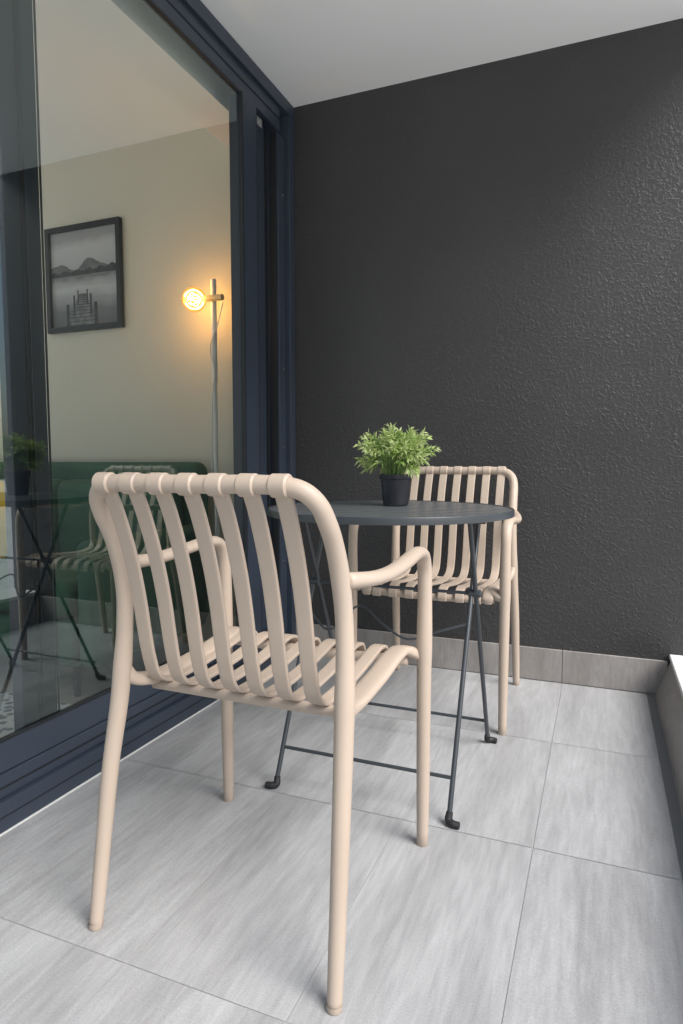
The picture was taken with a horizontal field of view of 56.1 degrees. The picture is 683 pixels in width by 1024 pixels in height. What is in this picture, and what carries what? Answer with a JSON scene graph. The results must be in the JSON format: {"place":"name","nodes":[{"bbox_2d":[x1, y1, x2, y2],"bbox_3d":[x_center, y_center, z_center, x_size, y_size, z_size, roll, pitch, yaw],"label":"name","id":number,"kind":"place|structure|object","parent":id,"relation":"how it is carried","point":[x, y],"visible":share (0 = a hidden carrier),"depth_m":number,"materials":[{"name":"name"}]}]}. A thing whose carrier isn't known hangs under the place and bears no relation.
{"place":"outdoors","nodes":[
{"label":"outdoors","id":0,"kind":"place"},
{"bbox_2d":[0,635,207,704],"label":"interior floor","id":1,"kind":"structure","parent":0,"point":[95,681],"depth_m":2.67,"materials":[{"name":"grey wood"}]},
{"bbox_2d":[0,691,71,737],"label":"rug","id":2,"kind":"object","parent":1,"relation":"on","point":[6,715],"depth_m":2.24,"materials":[{"name":"grey fabric"}]},
{"bbox_2d":[0,462,209,696],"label":"sofa","id":3,"kind":"object","parent":1,"relation":"on","point":[86,603],"visible":0.52,"depth_m":2.64,"materials":[{"name":"fabric"}]},
{"bbox_2d":[0,480,6,557],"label":"throw cushion","id":4,"kind":"object","parent":3,"relation":"on","point":[3,545],"visible":0.25,"depth_m":2.97,"materials":[{"name":"orange fabric"}]},
{"bbox_2d":[181,279,223,642],"bbox_3d":[-0.588,-0.202,2.975,0.266,1.709,0.250,2,5,22],"label":"floor lamp","id":5,"kind":"object","parent":1,"relation":"on","point":[213,298],"visible":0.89,"depth_m":2.93,"materials":[{"name":"gold metal"}]},
{"bbox_2d":[0,128,235,638],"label":"interior walls","id":6,"kind":"structure","parent":0,"point":[138,387],"depth_m":3.19,"materials":[{"name":"beige paint"}]},
{"bbox_2d":[44,216,124,334],"bbox_3d":[-1.337,-1.215,3.322,0.495,0.540,0.026,2,5,22],"label":"framed picture","id":7,"kind":"object","parent":6,"relation":"attached to","point":[84,276],"visible":1,"depth_m":3.32,"materials":[{"name":"black"}]},
{"bbox_2d":[0,0,295,833],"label":"frame","id":8,"kind":"object","parent":6,"relation":"attached to","point":[28,751],"visible":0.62,"depth_m":1.71,"materials":[{"name":"metal"}]},
{"bbox_2d":[0,0,279,819],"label":"gaskets","id":9,"kind":"object","parent":8,"relation":"attached to","point":[273,278],"visible":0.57,"depth_m":2.46,"materials":[{"name":"black rubber"}]},
{"bbox_2d":[201,0,682,106],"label":"balcony ceiling","id":10,"kind":"structure","parent":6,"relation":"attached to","point":[302,52],"depth_m":2.34,"materials":[{"name":"white paint"}]},
{"bbox_2d":[32,0,262,165],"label":"interior ceiling","id":11,"kind":"structure","parent":0,"point":[113,74],"depth_m":2.56,"materials":[{"name":"white paint"}]},
{"bbox_2d":[0,656,682,1023],"bbox_3d":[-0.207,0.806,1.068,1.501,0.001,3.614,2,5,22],"label":"tiles","id":12,"kind":"object","parent":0,"point":[432,932],"visible":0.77,"depth_m":1.37,"materials":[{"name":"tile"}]},
{"bbox_2d":[0,699,219,836],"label":"silicone joint","id":13,"kind":"object","parent":12,"relation":"on","point":[32,815],"depth_m":1.78,"materials":[{"name":"white rubber"}]},
{"bbox_2d":[88,472,431,1015],"bbox_3d":[-0.150,0.353,1.321,0.564,0.873,0.542,2,5,22],"label":"slatted armchair","id":14,"kind":"object","parent":12,"relation":"on","point":[345,694],"visible":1,"depth_m":1.15,"materials":[{"name":"plastic"}]},
{"bbox_2d":[265,500,514,829],"bbox_3d":[0.136,0.364,1.860,0.692,0.758,0.692,2,5,22],"label":"folding bistro table","id":15,"kind":"object","parent":12,"relation":"on","point":[378,512],"visible":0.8,"depth_m":1.74,"materials":[{"name":"grey metal"}]},
{"bbox_2d":[354,423,440,505],"bbox_3d":[0.175,-0.144,1.909,0.258,0.247,0.265,2,5,22],"label":"potted plant","id":16,"kind":"object","parent":15,"relation":"on","point":[395,481],"visible":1,"depth_m":1.87,"materials":[{"name":"green plant"}]},
{"bbox_2d":[348,466,521,735],"bbox_3d":[0.378,0.268,2.394,0.564,0.873,0.542,2,5,22],"label":"slatted armchair","id":17,"kind":"object","parent":12,"relation":"on","point":[502,590],"visible":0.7,"depth_m":2.46,"materials":[{"name":"plastic"}]},
{"bbox_2d":[647,654,682,881],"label":"balcony kerb","id":18,"kind":"structure","parent":12,"relation":"on","point":[668,695],"depth_m":2.00,"materials":[{"name":"concrete"}]},
{"bbox_2d":[294,18,682,682],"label":"balcony wall","id":19,"kind":"structure","parent":0,"point":[490,264],"depth_m":2.55,"materials":[{"name":"black paint"}]},
{"bbox_2d":[296,624,667,693],"bbox_3d":[0.508,0.608,2.728,1.571,0.132,0.012,2,5,22],"label":"tile skirting","id":20,"kind":"object","parent":19,"relation":"attached to","point":[641,675],"visible":0.67,"depth_m":2.59,"materials":[{"name":"grey tile"}]}
]}

